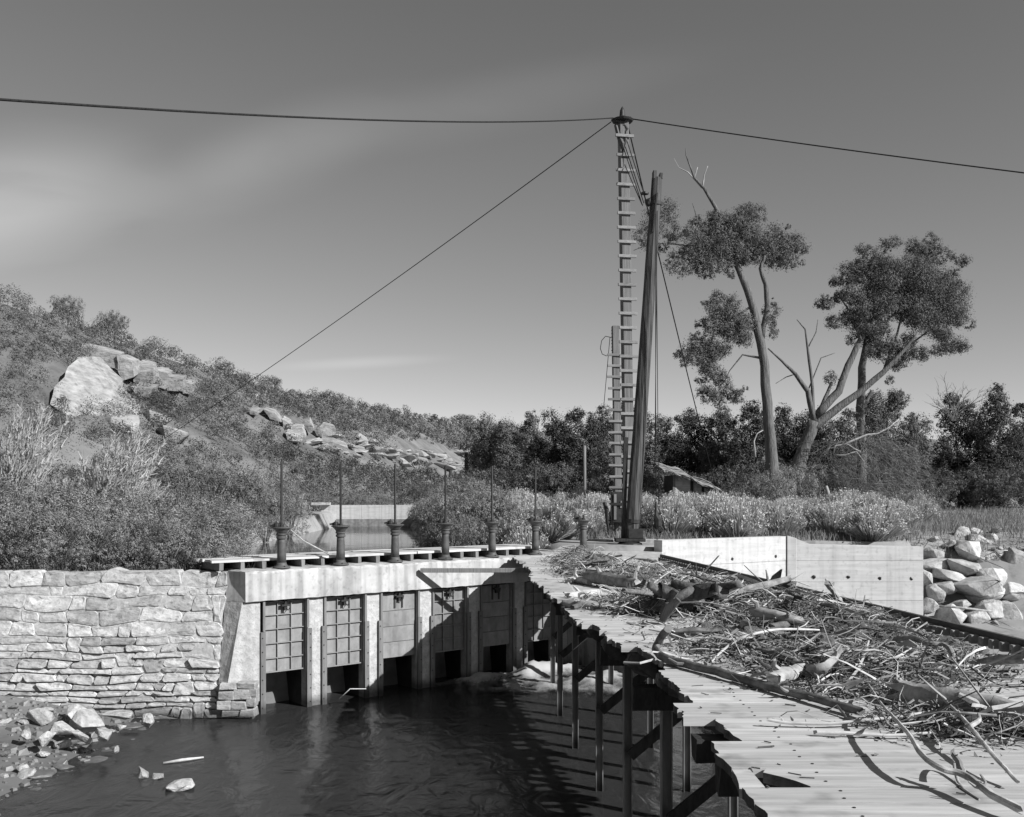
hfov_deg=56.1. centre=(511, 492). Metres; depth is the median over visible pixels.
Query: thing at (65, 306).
juniper
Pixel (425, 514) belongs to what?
willow shrub
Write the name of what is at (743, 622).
bark slab
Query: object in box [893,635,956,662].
dead branch
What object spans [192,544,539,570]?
walkway
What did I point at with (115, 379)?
leaning boulder
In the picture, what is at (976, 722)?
dead branch
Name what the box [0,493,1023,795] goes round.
ground
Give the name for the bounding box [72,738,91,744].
wet rock
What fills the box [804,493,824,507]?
tall rabbitbrush
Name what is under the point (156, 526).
leafy shrub
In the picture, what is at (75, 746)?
fallen block
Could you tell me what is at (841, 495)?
tall rabbitbrush
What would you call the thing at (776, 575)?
bark slab
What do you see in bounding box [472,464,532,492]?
understorey bush
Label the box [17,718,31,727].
shore stone
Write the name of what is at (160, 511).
leafy shrub
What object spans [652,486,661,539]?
hoist block
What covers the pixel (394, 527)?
gate hoist
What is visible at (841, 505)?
tall rabbitbrush
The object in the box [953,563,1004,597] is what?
boulder
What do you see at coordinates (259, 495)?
bank shrub
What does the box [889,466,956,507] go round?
understorey bush
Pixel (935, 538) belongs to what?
riprap stone
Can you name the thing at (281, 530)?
gate hoist
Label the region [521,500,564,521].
rabbitbrush
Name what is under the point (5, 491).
leafy shrub
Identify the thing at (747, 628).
wood lump
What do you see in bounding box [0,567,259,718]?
stone wall
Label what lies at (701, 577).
driftwood chunk
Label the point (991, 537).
boulder
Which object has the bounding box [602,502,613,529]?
rabbitbrush
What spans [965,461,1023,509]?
understorey bush
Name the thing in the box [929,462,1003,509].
understorey bush
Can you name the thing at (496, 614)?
sluice gate
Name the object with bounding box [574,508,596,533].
rabbitbrush
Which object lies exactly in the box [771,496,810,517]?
rabbitbrush
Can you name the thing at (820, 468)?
understorey bush
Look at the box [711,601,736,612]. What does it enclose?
wood lump
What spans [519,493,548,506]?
rabbitbrush
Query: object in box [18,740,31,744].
wet rock
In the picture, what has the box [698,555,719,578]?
thin pole
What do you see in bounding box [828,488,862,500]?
tall rabbitbrush
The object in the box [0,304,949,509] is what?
hillside
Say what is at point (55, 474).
bank shrub
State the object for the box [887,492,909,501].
rabbitbrush
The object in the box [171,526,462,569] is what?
pond
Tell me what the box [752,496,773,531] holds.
tall rabbitbrush
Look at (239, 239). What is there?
sky
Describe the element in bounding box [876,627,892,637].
driftwood chunk
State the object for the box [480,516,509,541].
rabbitbrush
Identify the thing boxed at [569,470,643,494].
understorey bush
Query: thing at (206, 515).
leafy shrub
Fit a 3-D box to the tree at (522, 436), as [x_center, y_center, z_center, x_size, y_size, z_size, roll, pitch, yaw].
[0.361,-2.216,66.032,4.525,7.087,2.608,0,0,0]
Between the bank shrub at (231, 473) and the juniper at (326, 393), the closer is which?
the bank shrub at (231, 473)
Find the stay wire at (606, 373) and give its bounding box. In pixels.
[603,339,609,408]
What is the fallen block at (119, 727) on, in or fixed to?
on the ground at (276, 683)
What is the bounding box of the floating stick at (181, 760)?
[163,756,203,763]
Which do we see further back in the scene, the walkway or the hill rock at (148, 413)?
the hill rock at (148, 413)
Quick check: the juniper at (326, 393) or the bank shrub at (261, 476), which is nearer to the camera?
the bank shrub at (261, 476)
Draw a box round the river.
[0,665,755,816]
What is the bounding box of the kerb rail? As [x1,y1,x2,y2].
[654,554,1023,656]
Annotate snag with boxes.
[824,578,842,605]
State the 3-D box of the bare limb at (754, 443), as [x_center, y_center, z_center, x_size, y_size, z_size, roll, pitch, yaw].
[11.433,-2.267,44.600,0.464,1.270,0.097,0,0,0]
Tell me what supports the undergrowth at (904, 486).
on the ground at (276, 683)
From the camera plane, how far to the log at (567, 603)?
13.17 m
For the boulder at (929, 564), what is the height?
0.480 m
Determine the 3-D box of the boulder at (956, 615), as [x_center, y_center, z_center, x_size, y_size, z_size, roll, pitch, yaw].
[13.117,3.700,28.554,0.743,0.784,1.050,0,0,-28]
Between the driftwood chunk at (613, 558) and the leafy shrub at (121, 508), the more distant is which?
the leafy shrub at (121, 508)
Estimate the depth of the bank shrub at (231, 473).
44.34 m
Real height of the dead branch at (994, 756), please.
0.162 m
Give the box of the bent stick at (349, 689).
[339,688,365,698]
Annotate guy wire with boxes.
[153,122,610,445]
[629,129,715,485]
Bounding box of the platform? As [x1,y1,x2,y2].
[582,539,664,683]
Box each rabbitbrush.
[475,488,514,516]
[477,499,513,524]
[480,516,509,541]
[487,518,516,543]
[495,520,520,544]
[500,522,552,549]
[501,519,521,532]
[505,501,528,514]
[506,487,531,497]
[507,498,540,522]
[508,495,525,505]
[514,487,533,500]
[514,513,565,541]
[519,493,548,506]
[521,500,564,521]
[521,502,578,541]
[536,499,552,507]
[541,493,554,499]
[541,498,589,539]
[549,491,568,502]
[553,497,575,508]
[564,485,593,502]
[569,492,608,515]
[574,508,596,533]
[578,491,607,502]
[583,493,608,502]
[583,494,609,505]
[584,508,613,532]
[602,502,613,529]
[640,507,666,536]
[641,492,700,536]
[641,494,658,512]
[642,487,662,496]
[659,489,685,501]
[669,491,705,507]
[673,499,702,530]
[684,489,703,496]
[694,490,730,510]
[694,496,728,530]
[701,489,728,498]
[703,495,769,537]
[713,486,732,495]
[714,491,770,526]
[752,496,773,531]
[761,503,807,534]
[763,497,804,519]
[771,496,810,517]
[796,497,807,503]
[797,500,816,513]
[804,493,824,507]
[805,499,853,534]
[814,487,858,506]
[816,499,855,511]
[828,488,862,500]
[836,496,856,505]
[837,498,858,507]
[837,499,909,540]
[846,489,864,497]
[850,490,898,517]
[861,491,888,500]
[884,499,917,522]
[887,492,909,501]
[895,502,924,523]
[899,489,940,511]
[905,496,940,521]
[916,487,948,507]
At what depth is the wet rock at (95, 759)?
16.54 m
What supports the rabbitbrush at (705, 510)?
on the ground at (276, 683)
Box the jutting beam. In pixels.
[420,568,529,572]
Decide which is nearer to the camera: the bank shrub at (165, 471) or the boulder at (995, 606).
the boulder at (995, 606)
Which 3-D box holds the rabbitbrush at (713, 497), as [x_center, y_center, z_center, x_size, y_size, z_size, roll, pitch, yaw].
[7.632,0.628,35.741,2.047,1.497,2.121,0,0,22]
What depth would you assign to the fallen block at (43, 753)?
16.41 m
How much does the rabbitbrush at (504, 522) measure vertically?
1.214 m
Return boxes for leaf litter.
[533,550,1023,756]
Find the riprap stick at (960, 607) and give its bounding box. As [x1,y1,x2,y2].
[939,605,991,611]
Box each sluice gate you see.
[265,599,304,672]
[326,595,361,666]
[383,591,415,657]
[434,587,464,652]
[483,584,509,646]
[527,582,549,641]
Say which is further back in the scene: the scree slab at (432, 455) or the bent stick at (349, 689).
the scree slab at (432, 455)
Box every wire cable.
[0,98,612,122]
[633,119,1023,173]
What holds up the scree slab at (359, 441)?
on the hillside
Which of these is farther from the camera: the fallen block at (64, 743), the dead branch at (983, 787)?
the fallen block at (64, 743)
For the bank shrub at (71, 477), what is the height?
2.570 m
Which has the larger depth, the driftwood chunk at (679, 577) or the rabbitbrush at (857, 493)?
the rabbitbrush at (857, 493)
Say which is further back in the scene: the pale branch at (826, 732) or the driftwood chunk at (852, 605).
the driftwood chunk at (852, 605)
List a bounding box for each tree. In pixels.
[457,410,516,488]
[484,410,547,492]
[520,407,588,495]
[557,406,622,493]
[593,402,649,491]
[630,148,812,495]
[633,411,678,489]
[656,407,722,492]
[693,405,747,489]
[722,397,784,489]
[763,402,824,473]
[768,230,976,492]
[791,405,872,484]
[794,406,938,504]
[845,310,899,496]
[852,375,925,476]
[899,411,939,476]
[928,391,990,506]
[963,382,1023,508]
[1004,403,1023,507]
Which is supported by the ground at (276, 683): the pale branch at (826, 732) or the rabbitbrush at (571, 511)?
the rabbitbrush at (571, 511)
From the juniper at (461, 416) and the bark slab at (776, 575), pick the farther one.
the juniper at (461, 416)
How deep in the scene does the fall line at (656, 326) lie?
26.89 m
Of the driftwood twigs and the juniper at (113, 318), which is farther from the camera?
the juniper at (113, 318)
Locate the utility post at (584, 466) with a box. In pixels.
[583,446,585,492]
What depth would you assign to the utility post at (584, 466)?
51.94 m
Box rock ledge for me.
[78,343,196,396]
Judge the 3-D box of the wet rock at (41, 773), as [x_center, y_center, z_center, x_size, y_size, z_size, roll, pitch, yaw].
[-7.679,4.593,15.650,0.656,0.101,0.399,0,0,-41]
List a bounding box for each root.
[628,570,646,588]
[804,643,850,673]
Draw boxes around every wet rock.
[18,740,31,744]
[28,769,58,778]
[51,763,74,769]
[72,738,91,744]
[85,756,107,762]
[120,722,142,728]
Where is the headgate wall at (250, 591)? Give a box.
[210,549,581,714]
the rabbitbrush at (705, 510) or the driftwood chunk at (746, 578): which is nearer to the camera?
the driftwood chunk at (746, 578)
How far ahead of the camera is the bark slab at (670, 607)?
11.52 m
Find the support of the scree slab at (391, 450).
on the hillside
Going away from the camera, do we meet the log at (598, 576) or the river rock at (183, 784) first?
the river rock at (183, 784)
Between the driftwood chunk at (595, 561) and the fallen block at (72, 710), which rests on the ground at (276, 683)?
the fallen block at (72, 710)
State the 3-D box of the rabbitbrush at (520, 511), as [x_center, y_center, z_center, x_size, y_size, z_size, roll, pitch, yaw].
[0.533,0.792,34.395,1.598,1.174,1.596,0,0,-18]
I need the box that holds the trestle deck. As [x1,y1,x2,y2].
[512,554,1023,816]
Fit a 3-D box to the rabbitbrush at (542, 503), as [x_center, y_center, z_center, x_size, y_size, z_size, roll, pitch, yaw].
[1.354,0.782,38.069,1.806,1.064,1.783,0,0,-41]
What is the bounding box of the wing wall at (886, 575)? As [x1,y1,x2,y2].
[654,535,922,624]
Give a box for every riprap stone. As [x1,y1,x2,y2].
[927,536,938,541]
[970,527,982,533]
[990,528,1001,532]
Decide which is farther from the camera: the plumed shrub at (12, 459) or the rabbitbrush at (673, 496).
the rabbitbrush at (673, 496)
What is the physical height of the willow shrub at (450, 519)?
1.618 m
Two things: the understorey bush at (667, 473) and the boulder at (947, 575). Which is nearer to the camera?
the boulder at (947, 575)
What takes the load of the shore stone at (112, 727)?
on the ground at (276, 683)
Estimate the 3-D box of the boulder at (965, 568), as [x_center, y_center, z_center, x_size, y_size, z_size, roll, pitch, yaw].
[14.569,2.533,30.505,0.932,0.920,1.900,0,0,40]
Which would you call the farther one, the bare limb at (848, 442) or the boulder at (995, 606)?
the bare limb at (848, 442)
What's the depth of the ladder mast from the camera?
28.25 m
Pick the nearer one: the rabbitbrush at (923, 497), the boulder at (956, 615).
the boulder at (956, 615)
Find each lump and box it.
[701,621,712,633]
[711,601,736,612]
[741,626,764,634]
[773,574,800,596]
[780,635,800,641]
[790,624,805,633]
[895,639,918,655]
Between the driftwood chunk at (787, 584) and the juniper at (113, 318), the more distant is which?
the juniper at (113, 318)
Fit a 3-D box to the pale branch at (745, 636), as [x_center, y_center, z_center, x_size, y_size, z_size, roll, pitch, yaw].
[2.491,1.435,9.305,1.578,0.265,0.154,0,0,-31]
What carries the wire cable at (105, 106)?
attached to the ladder mast
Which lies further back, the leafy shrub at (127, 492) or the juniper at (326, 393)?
the juniper at (326, 393)
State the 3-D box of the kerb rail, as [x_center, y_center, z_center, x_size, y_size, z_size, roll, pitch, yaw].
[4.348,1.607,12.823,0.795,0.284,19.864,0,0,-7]
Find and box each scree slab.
[306,437,322,444]
[306,438,329,441]
[313,444,328,448]
[350,440,363,443]
[350,452,361,457]
[354,448,368,452]
[357,443,371,447]
[368,452,395,457]
[369,446,387,452]
[382,444,396,453]
[386,453,401,458]
[394,457,411,466]
[399,453,416,461]
[413,449,429,457]
[425,452,435,457]
[433,453,447,457]
[433,463,455,469]
[436,457,451,461]
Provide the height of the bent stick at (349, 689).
0.237 m
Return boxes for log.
[562,595,609,609]
[563,586,602,598]
[564,567,591,585]
[582,565,640,587]
[749,599,803,624]
[766,658,804,684]
[768,606,883,631]
[885,680,1023,725]
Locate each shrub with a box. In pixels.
[0,397,71,499]
[0,470,92,554]
[0,479,47,534]
[0,480,122,560]
[0,486,68,564]
[0,493,30,562]
[0,501,90,570]
[0,533,51,570]
[1,462,67,484]
[4,464,82,489]
[17,508,128,568]
[24,532,93,570]
[27,470,91,519]
[45,461,98,484]
[46,473,96,507]
[52,486,154,561]
[57,456,171,509]
[62,469,99,486]
[63,536,128,570]
[73,513,158,570]
[76,485,176,548]
[77,422,168,508]
[82,502,198,562]
[90,473,189,506]
[95,534,165,569]
[101,512,202,569]
[111,492,222,534]
[130,461,209,486]
[131,469,206,524]
[132,502,252,563]
[137,474,169,500]
[141,518,234,570]
[142,536,206,569]
[149,460,216,478]
[155,461,246,509]
[169,495,254,550]
[170,486,238,531]
[172,463,251,492]
[176,468,258,531]
[177,512,263,554]
[177,543,243,570]
[186,472,265,531]
[186,529,265,568]
[198,499,266,541]
[199,463,268,512]
[236,475,279,518]
[243,482,285,523]
[251,513,284,541]
[254,474,300,515]
[258,489,310,537]
[268,500,311,536]
[278,484,312,513]
[317,495,346,506]
[342,492,375,504]
[367,491,398,504]
[396,479,439,504]
[405,499,436,539]
[408,495,459,545]
[411,489,458,537]
[416,489,480,546]
[421,512,476,546]
[428,473,496,507]
[428,490,508,546]
[450,517,503,545]
[462,478,519,529]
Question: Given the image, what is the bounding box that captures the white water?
[457,660,621,689]
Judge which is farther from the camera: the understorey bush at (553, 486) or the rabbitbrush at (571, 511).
the understorey bush at (553, 486)
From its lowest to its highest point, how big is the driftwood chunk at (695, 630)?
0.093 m
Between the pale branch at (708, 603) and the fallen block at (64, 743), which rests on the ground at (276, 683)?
the fallen block at (64, 743)
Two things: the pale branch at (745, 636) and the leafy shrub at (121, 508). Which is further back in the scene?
the leafy shrub at (121, 508)
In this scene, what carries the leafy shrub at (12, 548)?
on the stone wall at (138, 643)
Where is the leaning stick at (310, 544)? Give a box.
[291,530,330,554]
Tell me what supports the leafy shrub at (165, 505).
on the ground at (276, 683)
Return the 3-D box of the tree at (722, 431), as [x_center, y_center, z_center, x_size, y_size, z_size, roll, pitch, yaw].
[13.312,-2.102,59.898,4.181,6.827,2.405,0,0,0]
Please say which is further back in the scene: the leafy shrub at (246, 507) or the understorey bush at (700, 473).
the understorey bush at (700, 473)
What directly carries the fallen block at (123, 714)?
on the ground at (276, 683)
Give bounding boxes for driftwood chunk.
[569,598,592,609]
[571,556,609,567]
[585,560,620,571]
[591,602,619,608]
[597,552,616,560]
[610,586,628,600]
[621,588,656,596]
[634,604,682,613]
[660,571,682,579]
[663,622,686,637]
[671,627,726,633]
[681,562,718,582]
[723,624,782,634]
[728,570,794,596]
[737,574,774,591]
[738,591,772,597]
[755,647,826,675]
[758,657,773,670]
[760,587,783,593]
[772,581,794,589]
[785,588,804,600]
[808,609,864,615]
[819,603,861,615]
[841,598,865,607]
[871,642,950,667]
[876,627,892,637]
[950,646,1023,667]
[953,664,1023,673]
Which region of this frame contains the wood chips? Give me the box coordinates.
[591,612,1003,794]
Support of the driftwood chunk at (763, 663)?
on the trestle deck
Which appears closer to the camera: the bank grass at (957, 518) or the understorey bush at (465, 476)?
the bank grass at (957, 518)
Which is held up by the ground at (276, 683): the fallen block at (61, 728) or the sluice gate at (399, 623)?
the fallen block at (61, 728)
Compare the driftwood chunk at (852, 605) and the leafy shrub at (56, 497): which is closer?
the driftwood chunk at (852, 605)
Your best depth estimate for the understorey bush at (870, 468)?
56.49 m
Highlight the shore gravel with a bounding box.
[0,695,140,814]
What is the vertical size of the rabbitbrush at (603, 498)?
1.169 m
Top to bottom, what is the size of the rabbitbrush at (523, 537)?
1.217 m
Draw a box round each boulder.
[50,358,139,417]
[77,356,122,390]
[923,547,944,559]
[923,558,950,571]
[923,569,932,585]
[923,597,944,613]
[926,584,961,603]
[932,568,966,581]
[933,580,957,594]
[933,604,967,623]
[940,539,955,547]
[946,558,981,576]
[950,600,970,606]
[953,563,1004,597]
[954,526,970,536]
[955,540,1011,571]
[964,588,1004,603]
[964,610,990,623]
[968,533,991,543]
[972,599,1018,629]
[976,549,995,562]
[976,568,1007,585]
[982,533,997,539]
[994,549,1007,557]
[1000,601,1022,619]
[1002,582,1023,600]
[1003,547,1023,563]
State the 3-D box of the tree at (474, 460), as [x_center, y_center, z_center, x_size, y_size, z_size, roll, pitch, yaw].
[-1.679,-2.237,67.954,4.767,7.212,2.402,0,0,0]
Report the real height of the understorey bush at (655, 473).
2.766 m
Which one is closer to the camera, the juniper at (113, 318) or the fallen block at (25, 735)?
the fallen block at (25, 735)
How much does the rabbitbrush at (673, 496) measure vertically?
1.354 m
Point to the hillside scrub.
(342, 421)
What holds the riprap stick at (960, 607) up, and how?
on the ground at (276, 683)
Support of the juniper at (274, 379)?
on the hillside
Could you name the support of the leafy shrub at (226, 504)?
on the ground at (276, 683)
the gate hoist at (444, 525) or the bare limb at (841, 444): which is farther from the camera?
the bare limb at (841, 444)
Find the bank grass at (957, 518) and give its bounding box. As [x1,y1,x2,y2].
[576,505,1023,560]
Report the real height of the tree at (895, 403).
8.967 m
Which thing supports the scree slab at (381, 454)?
on the hillside
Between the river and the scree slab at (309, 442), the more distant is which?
the scree slab at (309, 442)
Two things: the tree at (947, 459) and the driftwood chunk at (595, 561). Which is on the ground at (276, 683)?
the tree at (947, 459)
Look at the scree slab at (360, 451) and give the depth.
112.59 m
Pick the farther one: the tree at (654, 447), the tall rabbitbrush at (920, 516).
the tree at (654, 447)
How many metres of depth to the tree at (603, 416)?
61.77 m
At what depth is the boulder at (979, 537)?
31.30 m
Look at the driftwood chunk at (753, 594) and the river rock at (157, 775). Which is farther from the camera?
the river rock at (157, 775)
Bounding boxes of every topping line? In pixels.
[624,149,642,205]
[624,164,641,204]
[625,146,643,202]
[627,141,645,199]
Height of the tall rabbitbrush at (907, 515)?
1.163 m
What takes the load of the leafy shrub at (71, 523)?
on the ground at (276, 683)
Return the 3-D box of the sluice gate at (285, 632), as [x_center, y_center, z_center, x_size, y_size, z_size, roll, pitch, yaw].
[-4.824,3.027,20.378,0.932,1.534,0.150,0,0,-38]
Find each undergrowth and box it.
[731,482,778,499]
[743,468,796,499]
[755,486,797,502]
[763,461,819,498]
[789,478,825,499]
[805,476,846,496]
[823,472,880,496]
[872,476,920,497]
[903,472,962,510]
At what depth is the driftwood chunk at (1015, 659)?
8.38 m
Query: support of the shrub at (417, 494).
on the ground at (276, 683)
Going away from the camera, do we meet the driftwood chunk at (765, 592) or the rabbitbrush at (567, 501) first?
the driftwood chunk at (765, 592)
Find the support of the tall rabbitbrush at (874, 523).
on the ground at (276, 683)
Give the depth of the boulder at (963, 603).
28.79 m
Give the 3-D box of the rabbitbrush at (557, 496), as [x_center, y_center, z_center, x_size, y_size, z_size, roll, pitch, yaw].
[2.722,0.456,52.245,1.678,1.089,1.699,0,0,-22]
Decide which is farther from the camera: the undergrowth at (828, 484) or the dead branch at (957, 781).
the undergrowth at (828, 484)
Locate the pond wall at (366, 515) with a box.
[311,502,412,525]
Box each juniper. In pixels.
[49,295,84,325]
[90,308,130,342]
[215,361,234,373]
[265,375,281,390]
[319,389,334,402]
[453,414,476,425]
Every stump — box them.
[646,579,741,614]
[825,486,831,498]
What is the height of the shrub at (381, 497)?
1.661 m
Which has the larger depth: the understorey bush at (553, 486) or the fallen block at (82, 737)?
the understorey bush at (553, 486)
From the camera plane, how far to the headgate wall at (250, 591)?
21.65 m
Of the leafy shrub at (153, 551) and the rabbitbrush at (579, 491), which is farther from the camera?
the rabbitbrush at (579, 491)
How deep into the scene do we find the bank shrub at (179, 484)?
33.15 m
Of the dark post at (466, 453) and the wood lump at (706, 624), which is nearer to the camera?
the wood lump at (706, 624)
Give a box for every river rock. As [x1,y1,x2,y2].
[138,766,148,778]
[151,773,163,778]
[165,778,194,791]
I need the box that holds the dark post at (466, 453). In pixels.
[464,452,468,469]
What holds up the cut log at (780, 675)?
on the trestle deck
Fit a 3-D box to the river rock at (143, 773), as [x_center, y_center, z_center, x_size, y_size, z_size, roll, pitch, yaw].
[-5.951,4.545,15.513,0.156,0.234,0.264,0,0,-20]
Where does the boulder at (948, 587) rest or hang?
on the boulder at (936, 593)
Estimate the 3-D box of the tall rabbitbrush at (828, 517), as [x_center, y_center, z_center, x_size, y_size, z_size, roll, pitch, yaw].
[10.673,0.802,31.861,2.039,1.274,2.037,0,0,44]
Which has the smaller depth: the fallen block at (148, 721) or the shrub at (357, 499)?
the fallen block at (148, 721)
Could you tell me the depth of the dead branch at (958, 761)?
5.13 m
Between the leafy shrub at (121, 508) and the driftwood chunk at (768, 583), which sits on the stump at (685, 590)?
the driftwood chunk at (768, 583)
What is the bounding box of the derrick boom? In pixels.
[614,170,662,544]
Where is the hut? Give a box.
[655,462,721,496]
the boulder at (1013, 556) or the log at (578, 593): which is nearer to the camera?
the log at (578, 593)
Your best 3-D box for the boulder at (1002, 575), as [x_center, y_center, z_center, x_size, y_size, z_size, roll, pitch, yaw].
[14.898,2.724,29.771,0.949,0.811,0.694,0,0,-41]
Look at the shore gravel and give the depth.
17.30 m
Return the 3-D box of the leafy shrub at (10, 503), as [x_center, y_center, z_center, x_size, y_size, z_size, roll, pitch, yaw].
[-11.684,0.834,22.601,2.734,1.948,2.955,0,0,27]
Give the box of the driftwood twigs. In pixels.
[537,541,1023,757]
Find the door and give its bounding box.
[675,480,689,494]
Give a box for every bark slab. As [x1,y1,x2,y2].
[657,589,678,613]
[658,597,680,622]
[692,582,717,600]
[738,619,751,627]
[770,569,781,579]
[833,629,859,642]
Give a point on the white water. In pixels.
(533, 670)
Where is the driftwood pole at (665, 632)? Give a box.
[652,625,865,715]
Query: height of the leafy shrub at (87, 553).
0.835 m
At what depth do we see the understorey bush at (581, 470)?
56.06 m
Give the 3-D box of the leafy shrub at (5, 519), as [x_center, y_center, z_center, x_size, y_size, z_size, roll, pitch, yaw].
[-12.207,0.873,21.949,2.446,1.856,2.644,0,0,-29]
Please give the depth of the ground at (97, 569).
20.63 m
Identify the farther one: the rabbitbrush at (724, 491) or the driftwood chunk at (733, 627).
the rabbitbrush at (724, 491)
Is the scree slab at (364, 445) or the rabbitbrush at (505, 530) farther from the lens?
the scree slab at (364, 445)
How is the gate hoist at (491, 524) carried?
on the headgate wall at (250, 591)
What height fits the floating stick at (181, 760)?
0.067 m
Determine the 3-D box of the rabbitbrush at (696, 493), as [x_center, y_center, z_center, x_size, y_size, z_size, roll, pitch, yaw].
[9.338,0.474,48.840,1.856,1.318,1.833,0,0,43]
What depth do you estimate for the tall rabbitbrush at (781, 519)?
31.32 m
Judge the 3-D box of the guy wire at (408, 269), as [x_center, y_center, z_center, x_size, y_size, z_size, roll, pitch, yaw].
[-8.239,-6.746,40.200,0.028,8.463,32.510,0,0,-43]
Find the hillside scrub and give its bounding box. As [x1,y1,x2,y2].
[0,283,536,510]
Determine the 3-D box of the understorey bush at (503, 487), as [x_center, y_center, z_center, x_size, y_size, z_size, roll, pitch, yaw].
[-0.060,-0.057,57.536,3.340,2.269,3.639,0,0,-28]
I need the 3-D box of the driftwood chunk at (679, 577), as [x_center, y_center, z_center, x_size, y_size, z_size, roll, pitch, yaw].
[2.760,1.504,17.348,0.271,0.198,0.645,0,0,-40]
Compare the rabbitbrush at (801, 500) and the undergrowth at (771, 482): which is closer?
the rabbitbrush at (801, 500)
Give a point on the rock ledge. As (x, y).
(127, 366)
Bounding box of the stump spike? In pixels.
[707,583,718,597]
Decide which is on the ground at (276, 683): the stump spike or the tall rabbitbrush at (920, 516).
the tall rabbitbrush at (920, 516)
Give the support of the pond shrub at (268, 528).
on the pond
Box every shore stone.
[0,718,13,724]
[0,750,11,756]
[0,773,8,777]
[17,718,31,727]
[17,768,35,778]
[42,705,58,710]
[106,726,115,729]
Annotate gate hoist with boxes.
[269,462,291,568]
[330,463,349,565]
[384,464,403,562]
[435,465,453,559]
[482,466,499,556]
[526,467,542,554]
[574,515,590,548]
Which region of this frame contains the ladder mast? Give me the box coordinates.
[611,106,637,509]
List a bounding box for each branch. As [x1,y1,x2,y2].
[614,568,675,610]
[667,601,734,608]
[704,641,753,657]
[711,628,819,661]
[767,709,934,724]
[813,729,942,736]
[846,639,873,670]
[867,683,1023,814]
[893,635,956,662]
[928,678,1019,783]
[950,759,979,799]
[951,751,965,771]
[965,713,981,728]
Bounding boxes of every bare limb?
[753,430,762,456]
[832,444,860,453]
[834,451,863,461]
[838,419,898,447]
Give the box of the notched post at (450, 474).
[449,470,451,489]
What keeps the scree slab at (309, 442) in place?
on the hillside
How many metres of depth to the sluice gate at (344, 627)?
21.30 m
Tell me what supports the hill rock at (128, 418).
on the hillside
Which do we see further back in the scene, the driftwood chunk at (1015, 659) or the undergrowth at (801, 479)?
the undergrowth at (801, 479)
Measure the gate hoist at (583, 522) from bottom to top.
1.000 m
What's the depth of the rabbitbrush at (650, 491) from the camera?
52.07 m
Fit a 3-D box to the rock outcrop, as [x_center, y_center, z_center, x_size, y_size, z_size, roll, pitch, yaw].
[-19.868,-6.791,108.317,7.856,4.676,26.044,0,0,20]
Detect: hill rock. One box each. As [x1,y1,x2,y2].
[104,413,139,438]
[143,410,171,424]
[156,425,188,444]
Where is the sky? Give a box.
[0,0,1023,489]
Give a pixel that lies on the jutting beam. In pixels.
(472, 570)
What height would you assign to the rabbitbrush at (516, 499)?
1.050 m
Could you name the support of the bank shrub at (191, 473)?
on the ground at (276, 683)
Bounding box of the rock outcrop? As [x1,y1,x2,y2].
[249,407,367,450]
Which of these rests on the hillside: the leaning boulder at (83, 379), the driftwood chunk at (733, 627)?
the leaning boulder at (83, 379)
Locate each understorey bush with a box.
[446,466,508,496]
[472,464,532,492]
[489,474,543,494]
[507,456,582,494]
[532,468,595,496]
[542,460,605,492]
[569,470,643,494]
[589,464,663,495]
[621,464,668,493]
[647,469,698,491]
[657,472,707,492]
[691,470,735,488]
[707,457,760,491]
[724,472,765,491]
[735,468,816,488]
[765,460,840,491]
[805,454,853,482]
[812,464,851,481]
[838,464,896,495]
[849,459,902,491]
[867,465,932,493]
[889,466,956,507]
[920,468,974,507]
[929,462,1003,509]
[952,472,1017,508]
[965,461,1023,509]
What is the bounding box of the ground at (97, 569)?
[1,554,258,571]
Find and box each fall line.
[654,211,657,472]
[655,214,655,440]
[656,268,658,504]
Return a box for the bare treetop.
[925,376,986,420]
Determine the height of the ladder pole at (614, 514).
6.858 m
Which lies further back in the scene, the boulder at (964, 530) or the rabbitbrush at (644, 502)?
the rabbitbrush at (644, 502)
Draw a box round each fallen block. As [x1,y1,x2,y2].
[16,761,29,770]
[20,730,33,743]
[25,708,53,725]
[37,750,49,756]
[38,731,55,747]
[48,721,74,734]
[53,738,71,748]
[67,704,86,718]
[69,708,104,732]
[71,730,91,743]
[71,743,79,748]
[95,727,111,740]
[99,709,133,719]
[114,745,118,753]
[115,724,126,730]
[141,713,154,727]
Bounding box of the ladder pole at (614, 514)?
[602,325,622,537]
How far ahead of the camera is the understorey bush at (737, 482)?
54.88 m
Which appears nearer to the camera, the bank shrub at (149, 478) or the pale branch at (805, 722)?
the pale branch at (805, 722)
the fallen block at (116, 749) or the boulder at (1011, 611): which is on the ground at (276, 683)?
the boulder at (1011, 611)
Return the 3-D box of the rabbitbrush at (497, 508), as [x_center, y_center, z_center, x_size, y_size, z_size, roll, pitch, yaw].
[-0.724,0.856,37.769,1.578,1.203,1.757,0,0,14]
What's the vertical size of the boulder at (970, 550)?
0.922 m

